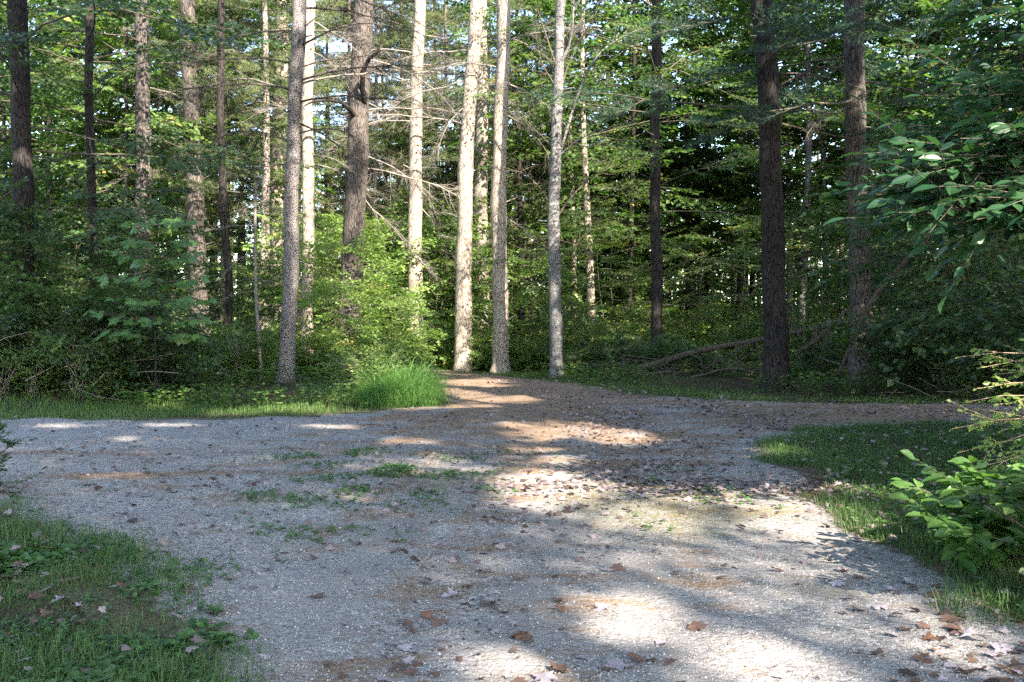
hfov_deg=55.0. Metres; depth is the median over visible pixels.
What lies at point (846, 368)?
brush pile
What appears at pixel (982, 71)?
broadleaf tree
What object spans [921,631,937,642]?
fallen leaf
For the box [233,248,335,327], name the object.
young tree
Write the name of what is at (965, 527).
leafy bush
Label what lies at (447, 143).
pine tree
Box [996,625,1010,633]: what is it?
fallen leaf
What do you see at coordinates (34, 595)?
fallen leaf
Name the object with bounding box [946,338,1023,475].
twiggy shrub
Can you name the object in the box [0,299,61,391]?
shrub
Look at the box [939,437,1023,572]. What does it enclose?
leafy bush
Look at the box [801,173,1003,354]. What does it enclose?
sapling
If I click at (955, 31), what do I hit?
broadleaf tree
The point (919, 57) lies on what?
broadleaf tree
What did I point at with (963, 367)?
shrub
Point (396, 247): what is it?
sapling
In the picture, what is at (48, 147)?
broadleaf tree
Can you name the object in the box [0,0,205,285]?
broadleaf tree
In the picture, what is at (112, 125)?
broadleaf tree
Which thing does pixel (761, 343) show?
shrub
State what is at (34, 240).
young tree
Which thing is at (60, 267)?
sapling
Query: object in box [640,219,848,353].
sapling
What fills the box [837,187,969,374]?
leaning snag
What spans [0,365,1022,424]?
verge grass
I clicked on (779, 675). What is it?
fallen leaf
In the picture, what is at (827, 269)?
sapling
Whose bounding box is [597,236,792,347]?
sapling
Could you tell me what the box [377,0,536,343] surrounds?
pine tree
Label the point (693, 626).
fallen leaf
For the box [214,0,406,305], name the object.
pine tree
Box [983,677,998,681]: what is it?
fallen leaf
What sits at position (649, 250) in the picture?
young tree
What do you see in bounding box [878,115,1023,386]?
sapling
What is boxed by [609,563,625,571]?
fallen leaf
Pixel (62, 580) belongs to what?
fallen leaf
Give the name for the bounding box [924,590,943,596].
fallen leaf
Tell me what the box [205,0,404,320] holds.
pine tree
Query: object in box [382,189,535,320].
sapling
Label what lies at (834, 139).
broadleaf tree
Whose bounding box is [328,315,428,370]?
shrub
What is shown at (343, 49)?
sky
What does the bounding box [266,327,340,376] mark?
shrub
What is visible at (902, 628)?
fallen leaf
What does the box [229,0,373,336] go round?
pine tree
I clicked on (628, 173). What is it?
broadleaf tree
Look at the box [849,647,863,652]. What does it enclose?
fallen leaf
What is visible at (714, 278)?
young tree
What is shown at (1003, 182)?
hickory tree
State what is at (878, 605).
fallen leaf
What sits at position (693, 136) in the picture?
broadleaf tree
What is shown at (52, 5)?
broadleaf tree
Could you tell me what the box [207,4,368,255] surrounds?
pine tree
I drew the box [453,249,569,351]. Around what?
sapling
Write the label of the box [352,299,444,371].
sapling
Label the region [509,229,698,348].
sapling
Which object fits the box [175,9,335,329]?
pine tree
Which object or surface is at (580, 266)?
young tree
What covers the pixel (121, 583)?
fallen leaf
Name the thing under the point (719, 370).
fallen branch
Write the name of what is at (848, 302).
sapling
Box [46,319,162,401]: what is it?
shrub
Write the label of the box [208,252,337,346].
sapling
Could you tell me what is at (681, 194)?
broadleaf tree
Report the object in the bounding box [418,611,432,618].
fallen leaf
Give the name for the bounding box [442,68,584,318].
broadleaf tree
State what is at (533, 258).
pine tree
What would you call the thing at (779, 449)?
island grass
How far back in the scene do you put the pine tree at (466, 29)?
55.03 m
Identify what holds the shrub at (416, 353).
on the ground at (736, 382)
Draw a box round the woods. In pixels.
[1,105,975,324]
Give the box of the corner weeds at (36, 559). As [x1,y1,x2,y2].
[0,507,265,681]
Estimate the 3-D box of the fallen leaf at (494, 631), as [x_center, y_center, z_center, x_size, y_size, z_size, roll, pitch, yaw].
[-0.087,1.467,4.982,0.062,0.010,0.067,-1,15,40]
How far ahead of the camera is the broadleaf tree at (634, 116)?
37.38 m
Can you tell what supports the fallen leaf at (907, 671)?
on the gravel road
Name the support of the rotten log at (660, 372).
on the ground at (736, 382)
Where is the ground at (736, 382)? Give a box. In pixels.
[0,338,1023,681]
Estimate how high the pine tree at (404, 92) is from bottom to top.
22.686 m
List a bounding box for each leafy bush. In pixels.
[0,415,38,498]
[312,330,413,393]
[889,449,1023,574]
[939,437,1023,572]
[974,239,1023,423]
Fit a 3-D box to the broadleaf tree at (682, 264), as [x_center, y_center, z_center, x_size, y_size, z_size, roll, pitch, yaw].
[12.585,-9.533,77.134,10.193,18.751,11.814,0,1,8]
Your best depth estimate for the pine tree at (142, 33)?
28.72 m
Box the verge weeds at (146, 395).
[0,354,1020,412]
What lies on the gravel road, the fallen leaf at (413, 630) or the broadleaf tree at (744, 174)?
the fallen leaf at (413, 630)
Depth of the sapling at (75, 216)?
30.95 m
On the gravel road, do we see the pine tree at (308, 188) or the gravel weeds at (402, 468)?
the gravel weeds at (402, 468)
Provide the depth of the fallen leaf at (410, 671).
4.41 m
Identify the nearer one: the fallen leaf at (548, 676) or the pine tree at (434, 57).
the fallen leaf at (548, 676)
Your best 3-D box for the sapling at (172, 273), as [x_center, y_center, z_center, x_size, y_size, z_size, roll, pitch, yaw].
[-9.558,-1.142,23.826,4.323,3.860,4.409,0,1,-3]
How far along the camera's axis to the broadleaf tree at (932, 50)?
30.48 m
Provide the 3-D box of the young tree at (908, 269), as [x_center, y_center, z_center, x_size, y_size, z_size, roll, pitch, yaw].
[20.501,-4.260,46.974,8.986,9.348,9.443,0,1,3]
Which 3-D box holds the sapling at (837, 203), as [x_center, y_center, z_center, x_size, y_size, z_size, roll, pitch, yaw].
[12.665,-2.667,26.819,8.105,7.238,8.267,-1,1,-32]
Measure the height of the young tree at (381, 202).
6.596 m
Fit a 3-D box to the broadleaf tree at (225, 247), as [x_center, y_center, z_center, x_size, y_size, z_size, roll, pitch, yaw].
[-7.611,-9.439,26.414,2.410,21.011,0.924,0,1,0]
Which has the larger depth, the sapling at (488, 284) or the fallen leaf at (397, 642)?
the sapling at (488, 284)
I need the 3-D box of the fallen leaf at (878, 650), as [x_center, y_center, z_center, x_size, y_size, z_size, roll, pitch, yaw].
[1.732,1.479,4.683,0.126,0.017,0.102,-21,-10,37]
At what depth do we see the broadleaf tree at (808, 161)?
35.65 m
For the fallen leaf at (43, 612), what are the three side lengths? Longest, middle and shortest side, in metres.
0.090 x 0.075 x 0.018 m
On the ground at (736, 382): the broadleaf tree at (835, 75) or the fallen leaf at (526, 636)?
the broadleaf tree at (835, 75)
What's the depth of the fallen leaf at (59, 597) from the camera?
5.66 m
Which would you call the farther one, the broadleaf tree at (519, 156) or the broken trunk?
the broadleaf tree at (519, 156)
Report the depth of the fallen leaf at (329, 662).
4.57 m
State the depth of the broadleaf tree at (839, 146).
60.50 m
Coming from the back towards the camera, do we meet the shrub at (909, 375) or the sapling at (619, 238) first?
the sapling at (619, 238)
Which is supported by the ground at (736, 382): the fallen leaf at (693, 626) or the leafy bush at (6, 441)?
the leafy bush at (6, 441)
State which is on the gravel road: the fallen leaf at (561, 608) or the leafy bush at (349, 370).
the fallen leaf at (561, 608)
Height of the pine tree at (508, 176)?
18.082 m
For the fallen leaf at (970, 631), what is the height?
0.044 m
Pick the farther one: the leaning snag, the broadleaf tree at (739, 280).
the broadleaf tree at (739, 280)
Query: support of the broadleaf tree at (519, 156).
on the ground at (736, 382)
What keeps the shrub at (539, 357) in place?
on the ground at (736, 382)
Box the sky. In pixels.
[0,0,1023,319]
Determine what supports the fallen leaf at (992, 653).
on the gravel road
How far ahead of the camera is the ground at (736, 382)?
19.73 m
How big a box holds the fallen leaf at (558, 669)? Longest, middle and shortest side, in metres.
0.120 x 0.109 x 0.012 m
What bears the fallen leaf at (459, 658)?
on the gravel road
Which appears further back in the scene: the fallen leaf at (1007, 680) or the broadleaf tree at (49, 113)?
the broadleaf tree at (49, 113)
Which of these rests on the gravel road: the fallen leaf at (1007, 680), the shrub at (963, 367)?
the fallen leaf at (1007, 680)
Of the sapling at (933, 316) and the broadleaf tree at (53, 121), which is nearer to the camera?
the sapling at (933, 316)
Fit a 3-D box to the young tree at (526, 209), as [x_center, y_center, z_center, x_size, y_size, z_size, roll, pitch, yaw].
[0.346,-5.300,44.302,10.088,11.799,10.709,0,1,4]
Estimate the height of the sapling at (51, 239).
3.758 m
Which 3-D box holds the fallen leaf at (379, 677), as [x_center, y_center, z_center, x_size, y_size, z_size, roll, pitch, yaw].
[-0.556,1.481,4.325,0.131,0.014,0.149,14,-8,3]
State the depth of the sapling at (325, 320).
32.35 m
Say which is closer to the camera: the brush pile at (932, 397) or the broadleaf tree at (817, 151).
the brush pile at (932, 397)
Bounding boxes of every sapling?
[0,176,85,327]
[0,196,124,329]
[0,204,98,370]
[0,209,166,307]
[0,215,146,351]
[0,241,170,377]
[36,210,212,332]
[83,216,217,402]
[108,247,242,354]
[181,261,300,360]
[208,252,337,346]
[210,210,430,350]
[248,219,407,336]
[259,225,418,370]
[295,269,399,375]
[299,210,454,348]
[315,213,481,333]
[332,288,440,369]
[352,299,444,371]
[365,186,545,334]
[367,229,512,355]
[379,192,526,338]
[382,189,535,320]
[394,225,543,338]
[423,215,620,346]
[437,245,604,367]
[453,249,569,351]
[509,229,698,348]
[511,222,691,347]
[511,254,668,361]
[593,214,758,333]
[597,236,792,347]
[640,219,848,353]
[644,216,836,335]
[728,195,938,337]
[741,236,921,349]
[796,106,1023,336]
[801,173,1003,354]
[802,133,1023,355]
[809,94,1018,341]
[815,97,1019,354]
[821,252,943,349]
[860,229,1023,379]
[870,246,993,339]
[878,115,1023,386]
[930,197,1023,369]
[937,246,1023,404]
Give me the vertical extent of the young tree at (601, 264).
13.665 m
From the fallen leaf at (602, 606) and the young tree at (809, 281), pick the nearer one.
the fallen leaf at (602, 606)
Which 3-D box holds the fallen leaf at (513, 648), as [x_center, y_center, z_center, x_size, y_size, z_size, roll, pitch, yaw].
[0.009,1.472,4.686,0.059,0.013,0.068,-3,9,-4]
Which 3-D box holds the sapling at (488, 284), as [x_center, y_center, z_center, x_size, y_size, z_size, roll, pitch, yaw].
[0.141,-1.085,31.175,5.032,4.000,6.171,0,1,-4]
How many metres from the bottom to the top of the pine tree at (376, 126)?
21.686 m
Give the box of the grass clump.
[334,346,467,408]
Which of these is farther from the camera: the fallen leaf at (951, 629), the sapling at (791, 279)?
the sapling at (791, 279)
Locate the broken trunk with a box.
[918,319,941,393]
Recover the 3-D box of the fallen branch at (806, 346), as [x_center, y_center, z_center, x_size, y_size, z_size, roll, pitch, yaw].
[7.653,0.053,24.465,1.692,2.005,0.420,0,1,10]
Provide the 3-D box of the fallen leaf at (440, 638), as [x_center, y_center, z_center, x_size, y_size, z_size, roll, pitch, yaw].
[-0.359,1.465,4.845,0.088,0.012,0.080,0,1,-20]
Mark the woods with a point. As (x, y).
(812, 265)
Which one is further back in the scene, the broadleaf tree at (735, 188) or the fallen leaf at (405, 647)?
the broadleaf tree at (735, 188)
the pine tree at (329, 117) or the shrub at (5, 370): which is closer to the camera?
the shrub at (5, 370)
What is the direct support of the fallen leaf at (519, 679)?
on the gravel road
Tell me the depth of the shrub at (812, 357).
24.98 m
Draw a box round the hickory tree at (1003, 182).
[798,0,1023,312]
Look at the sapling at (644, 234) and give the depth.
39.63 m
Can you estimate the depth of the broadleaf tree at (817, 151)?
48.38 m
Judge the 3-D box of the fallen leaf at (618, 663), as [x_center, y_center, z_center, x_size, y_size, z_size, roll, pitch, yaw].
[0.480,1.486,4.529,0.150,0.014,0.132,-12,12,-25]
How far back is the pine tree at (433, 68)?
43.38 m
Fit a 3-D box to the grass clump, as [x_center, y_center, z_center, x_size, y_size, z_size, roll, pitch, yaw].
[-2.120,0.997,18.961,3.090,1.816,3.314,0,1,0]
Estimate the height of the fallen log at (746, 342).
2.156 m
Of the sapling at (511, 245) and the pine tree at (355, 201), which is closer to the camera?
the pine tree at (355, 201)
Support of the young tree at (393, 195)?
on the ground at (736, 382)
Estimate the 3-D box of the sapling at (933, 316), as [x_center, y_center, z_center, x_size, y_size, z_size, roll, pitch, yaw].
[10.100,-1.839,19.517,6.889,6.032,6.754,0,1,-11]
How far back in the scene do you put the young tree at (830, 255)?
50.78 m
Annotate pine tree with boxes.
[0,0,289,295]
[2,0,283,366]
[29,0,288,354]
[68,0,272,317]
[75,2,261,318]
[89,0,506,382]
[96,11,319,320]
[129,0,322,251]
[150,0,337,328]
[152,0,346,358]
[164,41,260,316]
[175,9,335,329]
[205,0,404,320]
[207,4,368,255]
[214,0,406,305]
[227,0,530,305]
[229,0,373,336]
[232,0,479,362]
[240,1,407,321]
[246,0,490,236]
[299,0,404,359]
[301,0,489,266]
[314,0,530,368]
[319,0,474,313]
[327,0,576,371]
[334,2,457,272]
[366,0,515,305]
[368,0,540,335]
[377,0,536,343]
[378,93,442,266]
[391,0,531,307]
[394,0,614,372]
[404,0,580,245]
[422,0,627,336]
[442,0,802,369]
[442,2,644,315]
[473,0,663,342]
[488,0,639,259]
[530,0,1004,389]
[636,0,1021,384]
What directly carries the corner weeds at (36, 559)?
on the ground at (736, 382)
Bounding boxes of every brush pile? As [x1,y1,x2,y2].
[0,332,173,400]
[555,331,710,375]
[590,325,838,376]
[821,330,922,376]
[872,350,1016,404]
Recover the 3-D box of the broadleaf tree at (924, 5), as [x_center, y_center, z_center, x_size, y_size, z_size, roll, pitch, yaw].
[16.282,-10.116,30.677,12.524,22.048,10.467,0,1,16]
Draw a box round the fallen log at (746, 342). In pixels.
[642,306,849,376]
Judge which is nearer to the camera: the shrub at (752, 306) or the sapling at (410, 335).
the sapling at (410, 335)
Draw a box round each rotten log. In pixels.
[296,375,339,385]
[634,370,672,374]
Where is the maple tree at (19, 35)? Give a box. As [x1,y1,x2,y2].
[0,0,315,385]
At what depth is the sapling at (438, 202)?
38.47 m
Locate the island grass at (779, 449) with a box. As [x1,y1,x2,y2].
[749,415,1023,633]
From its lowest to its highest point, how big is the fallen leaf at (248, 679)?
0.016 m
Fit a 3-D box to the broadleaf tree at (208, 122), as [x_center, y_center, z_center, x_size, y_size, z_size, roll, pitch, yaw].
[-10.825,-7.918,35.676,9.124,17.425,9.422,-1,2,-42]
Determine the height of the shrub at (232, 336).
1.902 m
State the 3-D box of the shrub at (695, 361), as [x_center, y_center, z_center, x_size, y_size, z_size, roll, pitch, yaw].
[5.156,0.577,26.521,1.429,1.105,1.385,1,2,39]
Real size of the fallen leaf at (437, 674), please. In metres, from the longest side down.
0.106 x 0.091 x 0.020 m
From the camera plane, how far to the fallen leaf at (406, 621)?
5.19 m
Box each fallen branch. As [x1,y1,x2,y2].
[687,351,760,379]
[788,306,849,380]
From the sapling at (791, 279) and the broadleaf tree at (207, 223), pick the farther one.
the broadleaf tree at (207, 223)
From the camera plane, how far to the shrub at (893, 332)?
23.90 m
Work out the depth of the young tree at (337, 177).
55.40 m
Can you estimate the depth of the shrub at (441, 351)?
31.35 m
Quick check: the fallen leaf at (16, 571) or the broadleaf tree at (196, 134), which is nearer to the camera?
the fallen leaf at (16, 571)
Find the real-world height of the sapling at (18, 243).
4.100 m
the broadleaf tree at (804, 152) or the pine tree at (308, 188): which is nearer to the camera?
the pine tree at (308, 188)
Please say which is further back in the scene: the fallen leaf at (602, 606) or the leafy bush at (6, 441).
the leafy bush at (6, 441)
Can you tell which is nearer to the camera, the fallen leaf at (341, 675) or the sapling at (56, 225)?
the fallen leaf at (341, 675)
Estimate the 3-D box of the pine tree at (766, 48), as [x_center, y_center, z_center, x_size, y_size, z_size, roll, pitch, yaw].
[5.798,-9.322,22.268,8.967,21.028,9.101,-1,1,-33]
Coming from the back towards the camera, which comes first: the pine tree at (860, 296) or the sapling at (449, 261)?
the sapling at (449, 261)
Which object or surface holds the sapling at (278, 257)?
on the ground at (736, 382)
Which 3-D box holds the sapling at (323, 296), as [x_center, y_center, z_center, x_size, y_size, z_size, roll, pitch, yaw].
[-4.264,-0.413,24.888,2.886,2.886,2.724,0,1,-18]
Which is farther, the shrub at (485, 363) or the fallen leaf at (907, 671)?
the shrub at (485, 363)
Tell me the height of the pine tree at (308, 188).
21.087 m
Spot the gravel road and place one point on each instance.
(466, 435)
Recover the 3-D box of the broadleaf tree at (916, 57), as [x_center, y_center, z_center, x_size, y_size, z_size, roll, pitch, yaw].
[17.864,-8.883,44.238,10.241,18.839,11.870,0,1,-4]
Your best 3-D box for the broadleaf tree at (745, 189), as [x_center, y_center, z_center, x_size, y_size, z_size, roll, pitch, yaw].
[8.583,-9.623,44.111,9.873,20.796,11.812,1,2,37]
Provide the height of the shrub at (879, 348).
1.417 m
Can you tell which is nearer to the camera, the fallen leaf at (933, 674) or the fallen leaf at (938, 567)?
the fallen leaf at (933, 674)
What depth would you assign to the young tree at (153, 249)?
54.11 m
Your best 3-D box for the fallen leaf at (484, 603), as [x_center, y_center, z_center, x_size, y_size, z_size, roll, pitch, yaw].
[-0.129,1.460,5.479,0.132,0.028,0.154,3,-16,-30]
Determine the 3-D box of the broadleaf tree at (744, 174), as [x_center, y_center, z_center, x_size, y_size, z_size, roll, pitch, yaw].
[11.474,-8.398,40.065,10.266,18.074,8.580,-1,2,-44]
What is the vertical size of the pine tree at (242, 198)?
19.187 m
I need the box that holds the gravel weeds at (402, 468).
[87,443,781,610]
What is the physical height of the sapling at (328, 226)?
5.198 m
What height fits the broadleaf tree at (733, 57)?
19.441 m
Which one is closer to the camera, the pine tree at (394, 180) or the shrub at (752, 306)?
the shrub at (752, 306)
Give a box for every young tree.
[0,51,162,305]
[0,148,69,296]
[0,159,105,295]
[34,172,183,296]
[70,186,231,309]
[206,254,258,326]
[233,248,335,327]
[313,199,405,327]
[314,91,547,325]
[314,124,455,302]
[340,180,435,306]
[399,104,626,330]
[451,157,642,326]
[509,175,678,329]
[515,159,680,320]
[523,92,716,324]
[561,126,760,318]
[577,148,755,304]
[581,97,817,321]
[593,132,793,323]
[665,219,761,319]
[748,210,848,318]
[755,169,933,321]
[785,224,889,323]
[786,139,960,317]
[872,172,1005,317]
[877,39,1016,304]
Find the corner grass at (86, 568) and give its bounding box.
[0,491,295,681]
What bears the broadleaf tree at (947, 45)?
on the ground at (736, 382)
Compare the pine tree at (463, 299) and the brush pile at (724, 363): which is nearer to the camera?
the brush pile at (724, 363)
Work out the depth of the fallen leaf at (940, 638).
4.89 m
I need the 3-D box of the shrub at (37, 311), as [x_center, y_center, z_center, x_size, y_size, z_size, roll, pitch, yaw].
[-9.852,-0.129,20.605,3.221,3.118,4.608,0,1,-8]
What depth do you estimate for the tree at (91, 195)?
24.70 m
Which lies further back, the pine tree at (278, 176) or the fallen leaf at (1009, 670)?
the pine tree at (278, 176)
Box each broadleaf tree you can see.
[0,0,127,240]
[0,0,135,296]
[0,0,164,302]
[0,0,170,306]
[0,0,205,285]
[0,0,290,311]
[0,4,62,116]
[0,16,129,241]
[0,48,60,203]
[3,0,208,286]
[8,11,216,276]
[9,0,219,295]
[30,0,260,309]
[39,0,262,316]
[59,99,183,276]
[86,0,339,330]
[131,83,253,297]
[184,0,272,374]
[199,175,305,379]
[384,0,651,337]
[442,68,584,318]
[473,0,749,338]
[484,0,805,320]
[488,0,800,317]
[510,76,626,266]
[522,0,781,308]
[530,0,721,309]
[561,0,805,321]
[573,0,816,304]
[577,5,730,307]
[589,0,813,309]
[595,0,870,324]
[641,125,715,318]
[642,76,754,302]
[643,0,876,310]
[647,0,904,351]
[660,1,836,324]
[660,33,835,305]
[692,0,946,342]
[700,21,874,302]
[713,130,819,303]
[715,0,919,328]
[747,0,932,330]
[755,2,984,322]
[758,47,904,259]
[780,2,1021,181]
[786,0,1023,307]
[791,0,1022,305]
[798,0,1006,247]
[801,42,929,247]
[812,1,1006,307]
[825,0,1023,202]
[866,0,1023,298]
[873,37,985,276]
[877,1,1016,300]
[914,13,1023,289]
[922,44,1023,94]
[937,23,1021,248]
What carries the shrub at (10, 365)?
on the ground at (736, 382)
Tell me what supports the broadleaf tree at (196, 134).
on the ground at (736, 382)
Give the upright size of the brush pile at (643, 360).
2.032 m
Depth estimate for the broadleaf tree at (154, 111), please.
46.37 m
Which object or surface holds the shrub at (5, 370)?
on the ground at (736, 382)
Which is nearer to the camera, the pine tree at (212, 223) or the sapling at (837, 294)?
the sapling at (837, 294)
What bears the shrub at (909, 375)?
on the ground at (736, 382)
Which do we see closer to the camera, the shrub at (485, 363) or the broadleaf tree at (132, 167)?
the shrub at (485, 363)
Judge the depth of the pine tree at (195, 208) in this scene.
32.67 m
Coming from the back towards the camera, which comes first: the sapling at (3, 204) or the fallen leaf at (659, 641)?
the sapling at (3, 204)
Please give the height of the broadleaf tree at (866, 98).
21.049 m
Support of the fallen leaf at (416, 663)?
on the gravel road
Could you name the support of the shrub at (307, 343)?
on the ground at (736, 382)
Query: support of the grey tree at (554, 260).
on the ground at (736, 382)
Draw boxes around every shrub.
[0,255,126,393]
[0,292,148,393]
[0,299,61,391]
[0,308,62,398]
[0,329,41,400]
[0,333,69,397]
[34,310,127,398]
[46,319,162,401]
[50,263,200,390]
[100,318,222,395]
[137,309,238,387]
[180,321,271,378]
[193,316,263,377]
[203,316,279,379]
[219,332,279,379]
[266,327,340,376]
[273,317,370,378]
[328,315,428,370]
[365,327,435,371]
[423,313,478,367]
[432,347,454,369]
[452,325,491,370]
[476,324,542,368]
[509,330,566,369]
[562,290,666,343]
[563,344,599,373]
[565,314,650,347]
[570,335,631,372]
[604,329,671,369]
[618,293,705,339]
[646,319,726,355]
[648,336,688,371]
[669,284,788,348]
[679,292,763,355]
[680,342,732,376]
[740,324,793,352]
[789,333,844,377]
[836,326,939,393]
[863,309,971,396]
[872,312,943,357]
[872,327,905,375]
[929,303,1019,402]
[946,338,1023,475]
[947,293,1023,402]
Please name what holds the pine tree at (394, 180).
on the ground at (736, 382)
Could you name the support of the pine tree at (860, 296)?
on the ground at (736, 382)
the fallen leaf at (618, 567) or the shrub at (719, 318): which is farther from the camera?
the shrub at (719, 318)
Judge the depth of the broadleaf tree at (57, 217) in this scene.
44.02 m
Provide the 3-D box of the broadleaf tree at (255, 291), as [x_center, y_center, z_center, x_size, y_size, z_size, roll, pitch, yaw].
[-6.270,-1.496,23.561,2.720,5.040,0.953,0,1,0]
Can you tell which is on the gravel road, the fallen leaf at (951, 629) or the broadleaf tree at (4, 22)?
the fallen leaf at (951, 629)
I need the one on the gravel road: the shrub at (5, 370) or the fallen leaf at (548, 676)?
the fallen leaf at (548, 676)
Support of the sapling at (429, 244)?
on the ground at (736, 382)
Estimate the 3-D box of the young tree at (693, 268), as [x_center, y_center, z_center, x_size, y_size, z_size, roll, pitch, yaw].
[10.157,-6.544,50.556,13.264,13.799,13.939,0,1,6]
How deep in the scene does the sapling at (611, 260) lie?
29.90 m
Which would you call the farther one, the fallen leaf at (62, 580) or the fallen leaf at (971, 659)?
the fallen leaf at (62, 580)
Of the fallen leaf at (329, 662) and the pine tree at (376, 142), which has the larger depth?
the pine tree at (376, 142)
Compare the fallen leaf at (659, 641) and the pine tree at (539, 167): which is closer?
the fallen leaf at (659, 641)
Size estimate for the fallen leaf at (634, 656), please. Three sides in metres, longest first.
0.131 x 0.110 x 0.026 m
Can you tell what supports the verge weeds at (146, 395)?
on the ground at (736, 382)
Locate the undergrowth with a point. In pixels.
(723, 352)
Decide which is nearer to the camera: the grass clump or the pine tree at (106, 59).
the grass clump
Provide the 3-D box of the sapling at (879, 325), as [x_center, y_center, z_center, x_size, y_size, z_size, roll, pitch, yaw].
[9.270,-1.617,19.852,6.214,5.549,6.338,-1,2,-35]
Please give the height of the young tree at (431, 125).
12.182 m
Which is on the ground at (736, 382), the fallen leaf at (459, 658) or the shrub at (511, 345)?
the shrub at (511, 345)
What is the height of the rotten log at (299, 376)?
0.322 m
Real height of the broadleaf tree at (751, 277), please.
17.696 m
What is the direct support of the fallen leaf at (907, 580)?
on the gravel road
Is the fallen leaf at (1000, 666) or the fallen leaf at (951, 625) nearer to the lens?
the fallen leaf at (1000, 666)
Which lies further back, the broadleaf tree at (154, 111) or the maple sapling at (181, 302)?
the broadleaf tree at (154, 111)
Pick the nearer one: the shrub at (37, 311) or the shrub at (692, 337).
the shrub at (37, 311)
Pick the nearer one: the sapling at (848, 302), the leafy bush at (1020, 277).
the leafy bush at (1020, 277)
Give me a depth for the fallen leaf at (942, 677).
4.30 m
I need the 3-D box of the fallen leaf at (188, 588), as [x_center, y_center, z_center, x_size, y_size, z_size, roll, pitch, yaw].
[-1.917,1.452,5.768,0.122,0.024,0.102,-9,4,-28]
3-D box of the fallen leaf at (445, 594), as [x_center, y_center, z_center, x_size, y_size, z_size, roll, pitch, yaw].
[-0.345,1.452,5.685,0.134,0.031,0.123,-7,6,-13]
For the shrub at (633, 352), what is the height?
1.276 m
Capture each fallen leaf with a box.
[0,570,17,577]
[27,590,45,598]
[40,608,51,616]
[50,595,68,602]
[58,577,76,583]
[116,581,127,587]
[181,584,194,591]
[234,677,257,681]
[257,653,270,659]
[309,592,324,596]
[322,660,335,664]
[336,672,348,678]
[372,673,396,681]
[389,662,410,670]
[391,640,404,643]
[397,619,413,625]
[397,643,412,650]
[402,655,414,664]
[403,667,417,674]
[406,626,415,632]
[412,660,422,666]
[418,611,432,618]
[425,670,440,676]
[430,616,446,626]
[432,635,446,640]
[442,587,462,597]
[455,656,462,661]
[479,601,498,605]
[490,629,499,633]
[508,646,518,651]
[509,630,527,637]
[511,676,526,681]
[515,630,532,641]
[533,669,557,681]
[549,665,567,672]
[550,662,568,671]
[553,605,568,610]
[595,602,610,610]
[598,666,613,669]
[603,657,628,670]
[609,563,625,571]
[625,652,644,662]
[655,637,667,644]
[663,657,677,665]
[686,620,707,631]
[773,673,783,678]
[828,579,845,585]
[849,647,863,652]
[869,648,883,654]
[873,602,887,609]
[897,577,914,584]
[897,668,917,676]
[898,625,914,629]
[909,678,922,681]
[910,651,933,663]
[917,620,930,628]
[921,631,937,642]
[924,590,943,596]
[928,670,939,676]
[933,566,943,571]
[933,635,945,641]
[936,608,952,613]
[938,674,953,681]
[940,614,960,622]
[942,622,964,632]
[944,622,960,630]
[944,659,960,667]
[960,628,986,639]
[961,668,976,673]
[967,656,977,662]
[983,649,1000,659]
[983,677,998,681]
[985,642,1015,653]
[993,612,1009,619]
[994,677,1013,681]
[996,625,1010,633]
[996,663,1011,668]
[1005,667,1023,675]
[1006,657,1023,666]
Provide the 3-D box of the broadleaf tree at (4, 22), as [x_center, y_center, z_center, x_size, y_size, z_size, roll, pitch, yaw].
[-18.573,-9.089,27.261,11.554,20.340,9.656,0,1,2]
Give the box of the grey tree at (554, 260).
[489,0,667,377]
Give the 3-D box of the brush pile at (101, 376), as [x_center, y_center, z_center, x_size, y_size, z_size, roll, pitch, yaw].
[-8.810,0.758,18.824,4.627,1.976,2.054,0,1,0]
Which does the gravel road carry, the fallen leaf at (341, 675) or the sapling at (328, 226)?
the fallen leaf at (341, 675)
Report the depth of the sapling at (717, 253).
42.34 m
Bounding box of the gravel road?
[0,369,1023,681]
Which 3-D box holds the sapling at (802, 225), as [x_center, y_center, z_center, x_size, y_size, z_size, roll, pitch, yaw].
[10.782,-2.055,34.124,6.754,6.032,6.889,0,1,-22]
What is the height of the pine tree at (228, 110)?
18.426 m
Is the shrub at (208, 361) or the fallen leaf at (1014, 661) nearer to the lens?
the fallen leaf at (1014, 661)
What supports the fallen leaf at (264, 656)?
on the gravel road
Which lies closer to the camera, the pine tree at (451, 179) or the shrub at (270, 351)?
the shrub at (270, 351)
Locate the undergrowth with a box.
[0,279,994,373]
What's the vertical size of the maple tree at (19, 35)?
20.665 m
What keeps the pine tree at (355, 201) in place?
on the ground at (736, 382)
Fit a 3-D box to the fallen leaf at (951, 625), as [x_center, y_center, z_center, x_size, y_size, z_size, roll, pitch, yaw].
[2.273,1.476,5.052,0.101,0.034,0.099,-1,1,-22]
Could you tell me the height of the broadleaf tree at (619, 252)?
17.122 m
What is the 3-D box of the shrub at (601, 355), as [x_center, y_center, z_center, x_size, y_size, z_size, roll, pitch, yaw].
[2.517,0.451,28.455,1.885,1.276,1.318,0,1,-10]
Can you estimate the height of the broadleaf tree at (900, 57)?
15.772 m
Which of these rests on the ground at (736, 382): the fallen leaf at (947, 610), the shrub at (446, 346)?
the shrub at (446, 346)
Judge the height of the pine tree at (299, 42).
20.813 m
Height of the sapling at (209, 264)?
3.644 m
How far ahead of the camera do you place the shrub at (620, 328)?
32.68 m
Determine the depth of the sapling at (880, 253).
23.61 m

